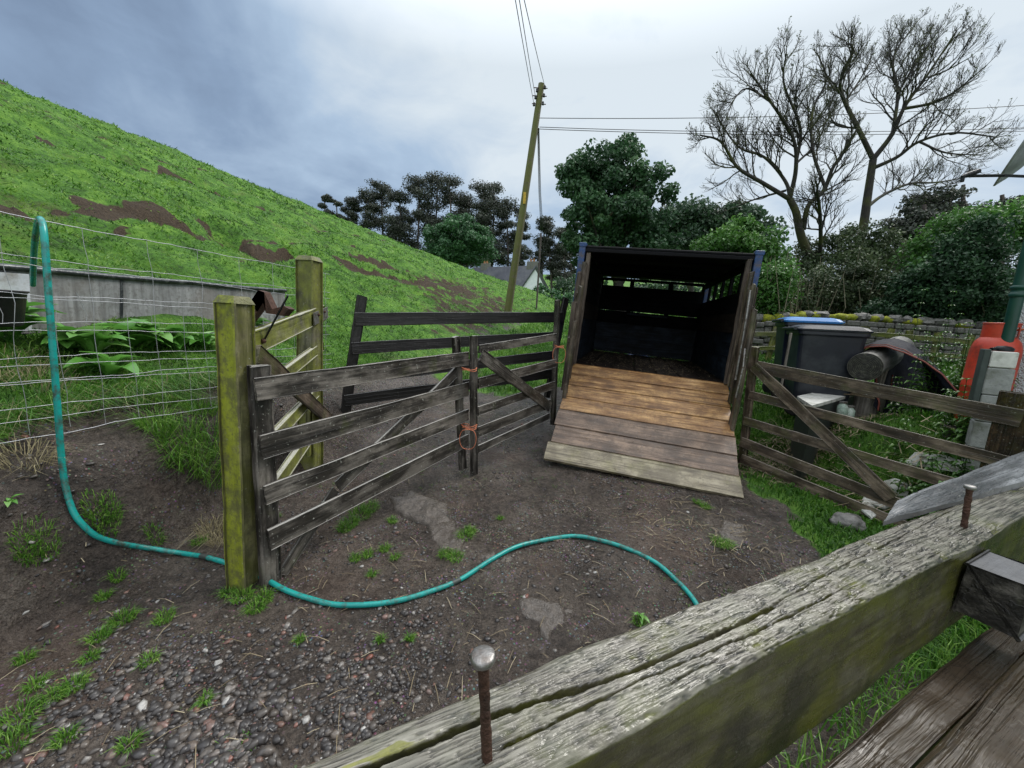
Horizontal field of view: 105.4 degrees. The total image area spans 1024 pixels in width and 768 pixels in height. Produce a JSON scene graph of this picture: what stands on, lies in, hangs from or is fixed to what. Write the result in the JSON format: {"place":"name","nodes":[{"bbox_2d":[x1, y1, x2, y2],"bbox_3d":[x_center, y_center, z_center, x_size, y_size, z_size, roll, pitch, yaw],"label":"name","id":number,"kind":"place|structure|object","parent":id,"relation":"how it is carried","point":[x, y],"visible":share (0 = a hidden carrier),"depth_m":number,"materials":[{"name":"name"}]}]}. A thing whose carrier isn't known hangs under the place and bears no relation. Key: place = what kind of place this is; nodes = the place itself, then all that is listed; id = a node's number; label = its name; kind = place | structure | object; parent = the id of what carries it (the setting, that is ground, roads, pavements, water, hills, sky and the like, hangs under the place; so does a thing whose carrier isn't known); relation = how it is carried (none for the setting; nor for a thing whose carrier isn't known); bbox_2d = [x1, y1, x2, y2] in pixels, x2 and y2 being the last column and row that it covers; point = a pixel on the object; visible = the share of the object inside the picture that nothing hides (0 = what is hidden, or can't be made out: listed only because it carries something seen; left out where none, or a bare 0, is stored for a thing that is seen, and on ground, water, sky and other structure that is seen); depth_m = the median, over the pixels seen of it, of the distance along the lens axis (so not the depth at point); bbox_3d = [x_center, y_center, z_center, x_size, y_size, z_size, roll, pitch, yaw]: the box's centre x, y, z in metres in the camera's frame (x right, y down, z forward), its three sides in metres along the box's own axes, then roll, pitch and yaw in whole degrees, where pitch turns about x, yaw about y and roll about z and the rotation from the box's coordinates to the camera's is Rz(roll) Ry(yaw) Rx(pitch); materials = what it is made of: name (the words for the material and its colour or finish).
{"place":"outdoors","nodes":[
{"label":"outdoors","id":0,"kind":"place"},
{"bbox_2d":[0,389,888,767],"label":"gravel","id":1,"kind":"structure","parent":0,"point":[222,751],"depth_m":1.56,"materials":[{"name":"gravel"}]},
{"bbox_2d":[0,81,988,767],"bbox_3d":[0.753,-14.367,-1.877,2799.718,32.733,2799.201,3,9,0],"label":"ground","id":2,"kind":"structure","parent":0,"point":[176,503],"depth_m":2.47,"materials":[{"name":"soil"}]},
{"bbox_2d":[0,289,29,326],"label":"rubber bucket","id":3,"kind":"object","parent":2,"relation":"on","point":[8,306],"visible":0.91,"depth_m":2.29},
{"bbox_2d":[0,300,66,341],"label":"dock plant","id":4,"kind":"object","parent":2,"relation":"on","point":[32,320],"visible":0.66,"depth_m":2.62,"materials":[{"name":"green plant"}]},
{"bbox_2d":[41,326,89,350],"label":"dock plant","id":5,"kind":"object","parent":2,"relation":"on","point":[66,343],"visible":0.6,"depth_m":2.68,"materials":[{"name":"green plant"}]},
{"bbox_2d":[45,325,133,358],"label":"dock plant","id":6,"kind":"object","parent":2,"relation":"on","point":[85,339],"visible":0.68,"depth_m":2.75,"materials":[{"name":"green plant"}]},
{"bbox_2d":[63,351,142,378],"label":"dock plant","id":7,"kind":"object","parent":2,"relation":"on","point":[109,368],"visible":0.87,"depth_m":2.69,"materials":[{"name":"green plant"}]},
{"bbox_2d":[93,319,170,351],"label":"dock plant","id":8,"kind":"object","parent":2,"relation":"on","point":[138,338],"visible":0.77,"depth_m":3.03,"materials":[{"name":"green plant"}]},
{"bbox_2d":[0,263,286,334],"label":"concrete wall","id":9,"kind":"structure","parent":2,"relation":"on","point":[71,283],"depth_m":3.34,"materials":[{"name":"grey concrete"}]},
{"bbox_2d":[110,318,179,348],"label":"dock plant","id":10,"kind":"object","parent":2,"relation":"on","point":[167,336],"visible":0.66,"depth_m":3.15,"materials":[{"name":"green plant"}]},
{"bbox_2d":[0,211,331,443],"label":"wire fence","id":11,"kind":"object","parent":2,"relation":"on","point":[13,297],"visible":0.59,"depth_m":2.22,"materials":[{"name":"grey metal"}]},
{"bbox_2d":[145,325,197,350],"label":"dock plant","id":12,"kind":"object","parent":2,"relation":"on","point":[176,332],"visible":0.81,"depth_m":3.28,"materials":[{"name":"green plant"}]},
{"bbox_2d":[0,343,380,555],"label":"dry grass","id":13,"kind":"structure","parent":2,"relation":"on","point":[53,452],"depth_m":2.36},
{"bbox_2d":[0,318,395,491],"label":"bank grass","id":14,"kind":"structure","parent":2,"relation":"on","point":[182,404],"depth_m":2.59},
{"bbox_2d":[189,331,214,348],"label":"dock plant","id":15,"kind":"object","parent":2,"relation":"on","point":[201,340],"visible":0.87,"depth_m":3.49,"materials":[{"name":"green plant"}]},
{"bbox_2d":[213,295,258,591],"bbox_3d":[-1.383,0.374,1.983,0.159,1.613,0.129,5,9,12],"label":"gate post","id":16,"kind":"object","parent":2,"relation":"on","point":[234,326],"visible":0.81,"depth_m":1.93,"materials":[{"name":"green wood"}]},
{"bbox_2d":[246,336,468,587],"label":"hurdle gate","id":17,"kind":"structure","parent":16,"relation":"attached to","point":[269,443],"depth_m":2.31,"materials":[{"name":"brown wood"}]},
{"bbox_2d":[0,79,570,439],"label":"hillside grass","id":18,"kind":"structure","parent":2,"relation":"on","point":[85,123],"depth_m":8.24,"materials":[{"name":"plant"}]},
{"bbox_2d":[295,255,322,469],"bbox_3d":[-1.681,-0.092,3.249,0.197,1.874,0.138,5,9,11],"label":"gate post","id":19,"kind":"object","parent":2,"relation":"on","point":[309,281],"visible":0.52,"depth_m":3.15,"materials":[{"name":"brown wood"}]},
{"bbox_2d":[252,290,331,479],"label":"garden gate","id":20,"kind":"structure","parent":19,"relation":"attached to","point":[275,332],"depth_m":2.61,"materials":[{"name":"brown wood"}]},
{"bbox_2d":[317,194,335,214],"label":"pine tree","id":21,"kind":"object","parent":2,"relation":"on","point":[324,198],"visible":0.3,"depth_m":64.03,"materials":[{"name":"green plant"}]},
{"bbox_2d":[328,198,346,219],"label":"pine tree","id":22,"kind":"object","parent":2,"relation":"on","point":[337,203],"visible":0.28,"depth_m":64.24,"materials":[{"name":"green plant"}]},
{"bbox_2d":[339,196,364,227],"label":"pine tree","id":23,"kind":"object","parent":2,"relation":"on","point":[353,203],"visible":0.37,"depth_m":65.89,"materials":[{"name":"green plant"}]},
{"bbox_2d":[30,216,698,607],"bbox_3d":[-1.000,0.164,2.139,4.132,1.893,0.865,3,9,0],"label":"garden hose","id":24,"kind":"object","parent":2,"relation":"on","point":[40,232],"visible":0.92,"depth_m":2.02,"materials":[{"name":"teal plastic"}]},
{"bbox_2d":[355,186,381,229],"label":"pine tree","id":25,"kind":"object","parent":2,"relation":"on","point":[370,208],"visible":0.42,"depth_m":65.66,"materials":[{"name":"green plant"}]},
{"bbox_2d":[364,178,402,235],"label":"pine tree","id":26,"kind":"object","parent":2,"relation":"on","point":[380,188],"visible":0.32,"depth_m":67.35,"materials":[{"name":"green plant"}]},
{"bbox_2d":[0,430,794,766],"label":"grass tufts","id":27,"kind":"object","parent":2,"relation":"on","point":[162,618],"visible":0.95,"depth_m":1.84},
{"bbox_2d":[379,188,427,247],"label":"pine tree","id":28,"kind":"object","parent":2,"relation":"on","point":[397,196],"visible":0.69,"depth_m":65.60,"materials":[{"name":"green plant"}]},
{"bbox_2d":[391,172,444,251],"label":"pine tree","id":29,"kind":"object","parent":2,"relation":"on","point":[418,213],"visible":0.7,"depth_m":65.50,"materials":[{"name":"green plant"}]},
{"bbox_2d":[388,490,449,526],"bbox_3d":[-0.679,0.937,2.937,0.664,0.087,0.337,8,10,30],"label":"embedded stone","id":30,"kind":"object","parent":2,"relation":"on","point":[411,505],"visible":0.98,"depth_m":2.89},
{"bbox_2d":[414,170,458,252],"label":"pine tree","id":31,"kind":"object","parent":2,"relation":"on","point":[432,178],"visible":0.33,"depth_m":66.59,"materials":[{"name":"green plant"}]},
{"bbox_2d":[427,520,464,549],"bbox_3d":[-0.431,1.027,2.596,0.239,0.073,0.394,-2,10,-27],"label":"embedded stone","id":32,"kind":"object","parent":2,"relation":"on","point":[443,533],"visible":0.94,"depth_m":2.59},
{"bbox_2d":[423,172,477,245],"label":"pine tree","id":33,"kind":"object","parent":2,"relation":"on","point":[455,182],"visible":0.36,"depth_m":65.96,"materials":[{"name":"green plant"}]},
{"bbox_2d":[340,295,568,412],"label":"hurdle gate","id":34,"kind":"structure","parent":2,"relation":"on","point":[357,347],"depth_m":4.29,"materials":[{"name":"brown wood"}]},
{"bbox_2d":[420,213,500,266],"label":"round tree","id":35,"kind":"object","parent":2,"relation":"on","point":[462,241],"visible":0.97,"depth_m":55.53,"materials":[{"name":"green plant"}]},
{"bbox_2d":[453,194,478,267],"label":"pine tree","id":36,"kind":"object","parent":2,"relation":"on","point":[465,207],"visible":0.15,"depth_m":69.32,"materials":[{"name":"green plant"}]},
{"bbox_2d":[0,369,964,767],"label":"grass","id":37,"kind":"structure","parent":2,"relation":"on","point":[602,565],"depth_m":2.75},
{"bbox_2d":[472,181,506,266],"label":"pine tree","id":38,"kind":"object","parent":2,"relation":"on","point":[499,188],"visible":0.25,"depth_m":67.13,"materials":[{"name":"green plant"}]},
{"bbox_2d":[468,178,513,263],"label":"pine tree","id":39,"kind":"object","parent":2,"relation":"on","point":[482,210],"visible":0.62,"depth_m":65.07,"materials":[{"name":"green plant"}]},
{"bbox_2d":[481,551,512,564],"bbox_3d":[-0.083,1.093,2.391,0.247,0.065,0.224,1,9,-15],"label":"embedded stone","id":40,"kind":"object","parent":2,"relation":"on","point":[485,557],"visible":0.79,"depth_m":2.39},
{"bbox_2d":[472,259,548,290],"bbox_3d":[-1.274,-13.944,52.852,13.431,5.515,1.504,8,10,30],"label":"farmhouse","id":41,"kind":"object","parent":2,"relation":"on","point":[527,275],"visible":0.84,"depth_m":50.94,"materials":[{"name":"stone"}]},
{"bbox_2d":[492,195,529,265],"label":"pine tree","id":42,"kind":"object","parent":2,"relation":"on","point":[503,213],"visible":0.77,"depth_m":66.21,"materials":[{"name":"green plant"}]},
{"bbox_2d":[469,300,560,474],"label":"hurdle gate","id":43,"kind":"structure","parent":2,"relation":"on","point":[501,371],"depth_m":3.69,"materials":[{"name":"brown wood"}]},
{"bbox_2d":[508,210,533,265],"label":"pine tree","id":44,"kind":"object","parent":2,"relation":"on","point":[530,253],"visible":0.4,"depth_m":66.81,"materials":[{"name":"green plant"}]},
{"bbox_2d":[504,82,547,311],"bbox_3d":[0.486,-6.906,15.094,1.230,8.572,0.321,3,9,0],"label":"utility pole","id":45,"kind":"object","parent":2,"relation":"on","point":[540,95],"visible":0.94,"depth_m":14.96,"materials":[{"name":"brown wood"}]},
{"bbox_2d":[537,128,542,232],"bbox_3d":[1.290,-8.874,17.826,0.139,2.460,6.060,4,9,7],"label":"cable bundle","id":46,"kind":"object","parent":45,"relation":"attached to","point":[539,174],"visible":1,"depth_m":17.05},
{"bbox_2d":[543,129,1020,134],"bbox_3d":[12.414,-9.978,15.227,22.732,1.779,0.023,2,9,-3],"label":"power line","id":47,"kind":"object","parent":45,"relation":"attached to","point":[754,134],"visible":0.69,"depth_m":15.02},
{"bbox_2d":[543,127,1023,131],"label":"power line","id":48,"kind":"object","parent":45,"relation":"attached to","point":[747,131],"visible":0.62,"depth_m":14.94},
{"bbox_2d":[551,105,1023,118],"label":"power line","id":49,"kind":"object","parent":45,"relation":"attached to","point":[746,117],"visible":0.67,"depth_m":14.81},
{"bbox_2d":[536,233,541,307],"bbox_3d":[1.457,-6.160,21.288,0.092,3.978,0.092,7,10,22],"label":"thin post","id":50,"kind":"object","parent":2,"relation":"on","point":[538,270],"visible":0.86,"depth_m":21.24,"materials":[{"name":"grey wood"}]},
{"bbox_2d":[533,215,554,275],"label":"pine tree","id":51,"kind":"object","parent":2,"relation":"on","point":[547,238],"visible":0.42,"depth_m":70.66,"materials":[{"name":"green plant"}]},
{"bbox_2d":[517,597,572,640],"bbox_3d":[0.165,1.193,2.032,0.270,0.075,0.313,-5,12,-41],"label":"embedded stone","id":52,"kind":"object","parent":2,"relation":"on","point":[536,609],"visible":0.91,"depth_m":2.00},
{"bbox_2d":[527,215,570,297],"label":"pine tree","id":53,"kind":"object","parent":2,"relation":"on","point":[544,254],"visible":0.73,"depth_m":71.16,"materials":[{"name":"green plant"}]},
{"bbox_2d":[532,283,572,305],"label":"hedge","id":54,"kind":"object","parent":2,"relation":"on","point":[557,293],"visible":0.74,"depth_m":38.56,"materials":[{"name":"green plant"}]},
{"bbox_2d":[542,227,575,294],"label":"pine tree","id":55,"kind":"object","parent":2,"relation":"on","point":[556,248],"visible":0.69,"depth_m":71.22,"materials":[{"name":"green plant"}]},
{"bbox_2d":[554,132,686,311],"bbox_3d":[3.304,-4.405,12.433,4.275,6.818,3.097,3,9,0],"label":"sycamore tree","id":56,"kind":"object","parent":2,"relation":"on","point":[626,213],"visible":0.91,"depth_m":11.71,"materials":[{"name":"green plant"}]},
{"bbox_2d":[548,276,716,312],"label":"hedge","id":57,"kind":"object","parent":2,"relation":"on","point":[563,285],"visible":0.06,"depth_m":53.09,"materials":[{"name":"green plant"}]},
{"bbox_2d":[544,242,764,498],"bbox_3d":[2.006,-0.583,5.877,2.260,2.324,5.392,9,11,16],"label":"livestock trailer","id":58,"kind":"object","parent":2,"relation":"on","point":[714,338],"visible":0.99,"depth_m":4.34,"materials":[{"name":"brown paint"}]},
{"bbox_2d":[578,349,707,378],"bbox_3d":[1.968,-0.351,5.869,1.727,0.147,2.777,6,9,16],"label":"straw","id":59,"kind":"object","parent":58,"relation":"in","point":[646,362],"visible":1,"depth_m":5.76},
{"bbox_2d":[303,452,1023,767],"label":"timber fence","id":60,"kind":"object","parent":2,"relation":"on","point":[758,675],"visible":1,"depth_m":0.60,"materials":[{"name":"grey wood"}]},
{"bbox_2d":[656,193,750,317],"bbox_3d":[9.993,-6.631,21.139,5.417,6.639,3.615,3,9,0],"label":"broadleaf tree","id":61,"kind":"object","parent":2,"relation":"on","point":[698,219],"visible":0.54,"depth_m":19.98,"materials":[{"name":"green plant"}]},
{"bbox_2d":[461,311,990,675],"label":"pasture grass","id":62,"kind":"structure","parent":2,"relation":"on","point":[849,534],"depth_m":3.49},
{"bbox_2d":[907,452,960,471],"bbox_3d":[3.404,0.627,3.135,0.059,0.134,0.330,-2,10,-31],"label":"rock","id":63,"kind":"object","parent":62,"relation":"on","point":[941,459],"visible":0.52,"depth_m":3.12,"materials":[{"name":"stone"}]},
{"bbox_2d":[718,520,744,546],"bbox_3d":[1.595,1.081,2.804,0.220,0.078,0.412,10,11,38],"label":"embedded stone","id":64,"kind":"object","parent":2,"relation":"on","point":[725,529],"visible":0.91,"depth_m":2.80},
{"bbox_2d":[689,213,807,298],"bbox_3d":[7.008,-3.099,11.599,3.419,3.767,1.944,3,9,0],"label":"bright green tree","id":65,"kind":"object","parent":2,"relation":"on","point":[742,235],"visible":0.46,"depth_m":11.02,"materials":[{"name":"green plant"}]},
{"bbox_2d":[724,203,793,252],"bbox_3d":[16.642,-9.013,28.944,7.097,8.430,4.318,3,9,0],"label":"broadleaf tree","id":66,"kind":"object","parent":2,"relation":"on","point":[758,212],"visible":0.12,"depth_m":27.29,"materials":[{"name":"green plant"}]},
{"bbox_2d":[750,254,804,343],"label":"bush","id":67,"kind":"object","parent":2,"relation":"on","point":[777,287],"visible":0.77,"depth_m":8.97,"materials":[{"name":"green plant"}]},
{"bbox_2d":[685,16,874,258],"bbox_3d":[8.633,-6.742,12.988,6.560,10.158,4.304,3,9,0],"label":"ash tree","id":68,"kind":"object","parent":2,"relation":"on","point":[800,224],"visible":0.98,"depth_m":12.43,"materials":[{"name":"brown plant"}]},
{"bbox_2d":[762,317,844,396],"bbox_3d":[3.615,-0.311,4.880,0.656,1.020,0.585,7,10,22],"label":"wheelie bin","id":69,"kind":"object","parent":2,"relation":"on","point":[781,342],"visible":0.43,"depth_m":4.74,"materials":[{"name":"blue plastic"}]},
{"bbox_2d":[763,251,845,313],"bbox_3d":[7.399,-2.266,10.126,2.420,2.443,1.747,3,9,0],"label":"bush","id":70,"kind":"object","parent":2,"relation":"on","point":[817,288],"visible":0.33,"depth_m":9.86,"materials":[{"name":"green plant"}]},
{"bbox_2d":[790,393,853,478],"bbox_3d":[3.295,0.521,4.195,1.860,0.815,0.260,-4,11,-38],"label":"old fridge","id":71,"kind":"object","parent":2,"relation":"on","point":[807,453],"visible":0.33,"depth_m":3.80,"materials":[{"name":"white paint"}]},
{"bbox_2d":[782,325,873,415],"bbox_3d":[3.465,-0.151,4.401,0.724,1.000,0.605,7,10,22],"label":"wheelie bin","id":72,"kind":"object","parent":2,"relation":"on","point":[829,349],"visible":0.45,"depth_m":4.16,"materials":[{"name":"grey plastic"}]},
{"bbox_2d":[781,333,791,384],"bbox_3d":[2.928,-0.246,4.169,0.028,0.597,0.061,7,10,22],"label":"wooden lath","id":73,"kind":"object","parent":72,"relation":"attached to","point":[787,352],"visible":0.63,"depth_m":4.15,"materials":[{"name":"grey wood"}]},
{"bbox_2d":[836,401,848,414],"bbox_3d":[3.312,0.248,3.910,0.090,0.149,0.090,3,9,0],"label":"glass jar","id":74,"kind":"object","parent":2,"relation":"on","point":[842,407],"visible":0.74,"depth_m":3.88,"materials":[{"name":"glass"}]},
{"bbox_2d":[829,512,866,531],"bbox_3d":[2.546,1.050,2.959,0.246,0.136,0.185,3,9,0],"label":"rock","id":75,"kind":"object","parent":2,"relation":"on","point":[849,519],"visible":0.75,"depth_m":2.92,"materials":[{"name":"grey stone"}]},
{"bbox_2d":[786,204,913,311],"bbox_3d":[11.411,-3.894,13.430,4.385,4.508,1.756,3,9,0],"label":"bush","id":76,"kind":"object","parent":2,"relation":"on","point":[853,237],"visible":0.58,"depth_m":13.08,"materials":[{"name":"green plant"}]},
{"bbox_2d":[802,246,900,313],"bbox_3d":[9.359,-2.416,10.716,2.755,2.679,1.718,3,9,0],"label":"bush","id":77,"kind":"object","parent":2,"relation":"on","point":[862,280],"visible":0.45,"depth_m":10.31,"materials":[{"name":"green plant"}]},
{"bbox_2d":[752,326,975,369],"bbox_3d":[6.928,-0.718,8.058,4.364,0.978,0.327,4,9,7],"label":"wooden fence","id":78,"kind":"object","parent":2,"relation":"on","point":[770,347],"visible":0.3,"depth_m":7.83,"materials":[{"name":"wood"}]},
{"bbox_2d":[752,311,986,362],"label":"drystone wall","id":79,"kind":"structure","parent":2,"relation":"on","point":[881,323],"depth_m":8.60,"materials":[{"name":"grey stone"}]},
{"bbox_2d":[738,347,1023,525],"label":"hurdle gate","id":80,"kind":"structure","parent":2,"relation":"on","point":[878,489],"depth_m":3.20,"materials":[{"name":"brown wood"}]},
{"bbox_2d":[847,336,914,418],"bbox_3d":[4.172,-0.014,4.440,1.590,1.085,0.303,-4,11,-38],"label":"log trestle","id":81,"kind":"object","parent":2,"relation":"on","point":[870,363],"visible":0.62,"depth_m":4.01,"materials":[{"name":"brown wood"}]},
{"bbox_2d":[864,338,957,417],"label":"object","id":82,"kind":"object","parent":81,"relation":"on","point":[901,369],"visible":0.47,"depth_m":4.04,"materials":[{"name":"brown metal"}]},
{"bbox_2d":[776,616,989,767],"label":"tall grass","id":83,"kind":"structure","parent":2,"relation":"on","point":[801,759],"depth_m":1.64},
{"bbox_2d":[862,478,911,509],"bbox_3d":[3.115,0.905,3.243,0.224,0.226,0.229,-3,11,-32],"label":"rock","id":84,"kind":"object","parent":2,"relation":"on","point":[894,486],"visible":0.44,"depth_m":3.22,"materials":[{"name":"stone"}]},
{"bbox_2d":[876,225,930,273],"bbox_3d":[23.033,-6.300,22.988,3.740,6.404,2.936,3,9,0],"label":"pine tree","id":85,"kind":"object","parent":2,"relation":"on","point":[899,269],"visible":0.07,"depth_m":22.48,"materials":[{"name":"green plant"}]},
{"bbox_2d":[853,255,957,323],"bbox_3d":[9.424,-1.874,9.266,2.203,2.313,1.555,3,9,0],"label":"bush","id":86,"kind":"object","parent":2,"relation":"on","point":[890,306],"visible":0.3,"depth_m":9.12,"materials":[{"name":"green plant"}]},
{"bbox_2d":[798,3,1023,267],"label":"ash tree","id":87,"kind":"object","parent":2,"relation":"on","point":[896,124],"visible":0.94,"depth_m":13.06,"materials":[{"name":"brown plant"}]},
{"bbox_2d":[875,202,959,246],"bbox_3d":[23.505,-6.789,22.995,4.359,7.480,3.350,3,9,0],"label":"pine tree","id":88,"kind":"object","parent":2,"relation":"on","point":[913,217],"visible":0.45,"depth_m":22.15,"materials":[{"name":"green plant"}]},
{"bbox_2d":[882,373,960,417],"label":"weed plant","id":89,"kind":"object","parent":2,"relation":"on","point":[903,405],"visible":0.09,"depth_m":3.76,"materials":[{"name":"green plant"}]},
{"bbox_2d":[890,322,975,416],"bbox_3d":[4.030,-0.035,3.740,0.521,1.115,0.626,9,11,33],"label":"weed plant","id":90,"kind":"object","parent":2,"relation":"on","point":[959,362],"visible":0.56,"depth_m":3.66,"materials":[{"name":"green plant"}]},
{"bbox_2d":[896,289,979,377],"bbox_3d":[5.239,-0.341,4.626,0.547,1.567,1.268,-3,11,-34],"label":"weed plant","id":91,"kind":"object","parent":2,"relation":"on","point":[944,345],"visible":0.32,"depth_m":4.68,"materials":[{"name":"green plant"}]},
{"bbox_2d":[895,182,987,218],"bbox_3d":[26.866,-7.476,23.883,6.150,8.845,3.922,3,9,0],"label":"pine tree","id":92,"kind":"object","parent":2,"relation":"on","point":[961,193],"visible":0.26,"depth_m":22.84,"materials":[{"name":"green plant"}]},
{"bbox_2d":[910,456,976,520],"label":"weed plant","id":93,"kind":"object","parent":2,"relation":"on","point":[959,472],"visible":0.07,"depth_m":2.98,"materials":[{"name":"green plant"}]},
{"bbox_2d":[884,378,1019,497],"bbox_3d":[3.612,0.481,3.129,1.070,1.159,0.668,1,9,-14],"label":"weed plant","id":94,"kind":"object","parent":2,"relation":"on","point":[963,421],"visible":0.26,"depth_m":3.15,"materials":[{"name":"green plant"}]},
{"bbox_2d":[940,421,963,437],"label":"plant","id":95,"kind":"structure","parent":2,"relation":"on","point":[949,434],"depth_m":3.22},
{"bbox_2d":[954,322,1023,422],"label":"gas bottle","id":96,"kind":"object","parent":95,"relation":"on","point":[990,335],"visible":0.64,"depth_m":3.14,"materials":[{"name":"red paint"}]},
{"bbox_2d":[888,190,1023,269],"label":"bush","id":97,"kind":"object","parent":2,"relation":"on","point":[920,243],"visible":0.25,"depth_m":9.79,"materials":[{"name":"green plant"}]},
{"bbox_2d":[894,211,1021,322],"bbox_3d":[10.460,-2.106,8.701,3.189,3.167,1.670,3,9,0],"label":"bush","id":98,"kind":"object","parent":2,"relation":"on","point":[977,275],"visible":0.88,"depth_m":8.37,"materials":[{"name":"green plant"}]},
{"bbox_2d":[961,349,1018,474],"bbox_3d":[3.523,0.257,2.919,0.166,1.028,0.150,11,12,41],"label":"concrete block stack","id":99,"kind":"object","parent":2,"relation":"on","point":[994,372],"visible":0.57,"depth_m":2.85,"materials":[{"name":"grey concrete"}]},
{"bbox_2d":[960,140,1023,185],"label":"satellite dish","id":100,"kind":"object","parent":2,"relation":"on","point":[1014,164],"visible":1,"depth_m":2.13,"materials":[{"name":"grey metal"}]},
{"bbox_2d":[961,194,1023,263],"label":"pine tree","id":101,"kind":"object","parent":2,"relation":"on","point":[1003,199],"visible":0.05,"depth_m":22.23,"materials":[{"name":"green plant"}]},
{"bbox_2d":[979,390,1023,467],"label":"fence post","id":102,"kind":"object","parent":2,"relation":"on","point":[1004,439],"visible":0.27,"depth_m":2.53,"materials":[{"name":"brown wood"}]},
{"bbox_2d":[1001,240,1023,392],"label":"white house","id":103,"kind":"structure","parent":2,"relation":"on","point":[1014,316],"depth_m":3.02,"materials":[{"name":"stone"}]},
{"bbox_2d":[0,0,1023,278],"label":"sky","id":104,"kind":"structure","parent":0,"point":[303,100],"materials":[{"name":"grey"}]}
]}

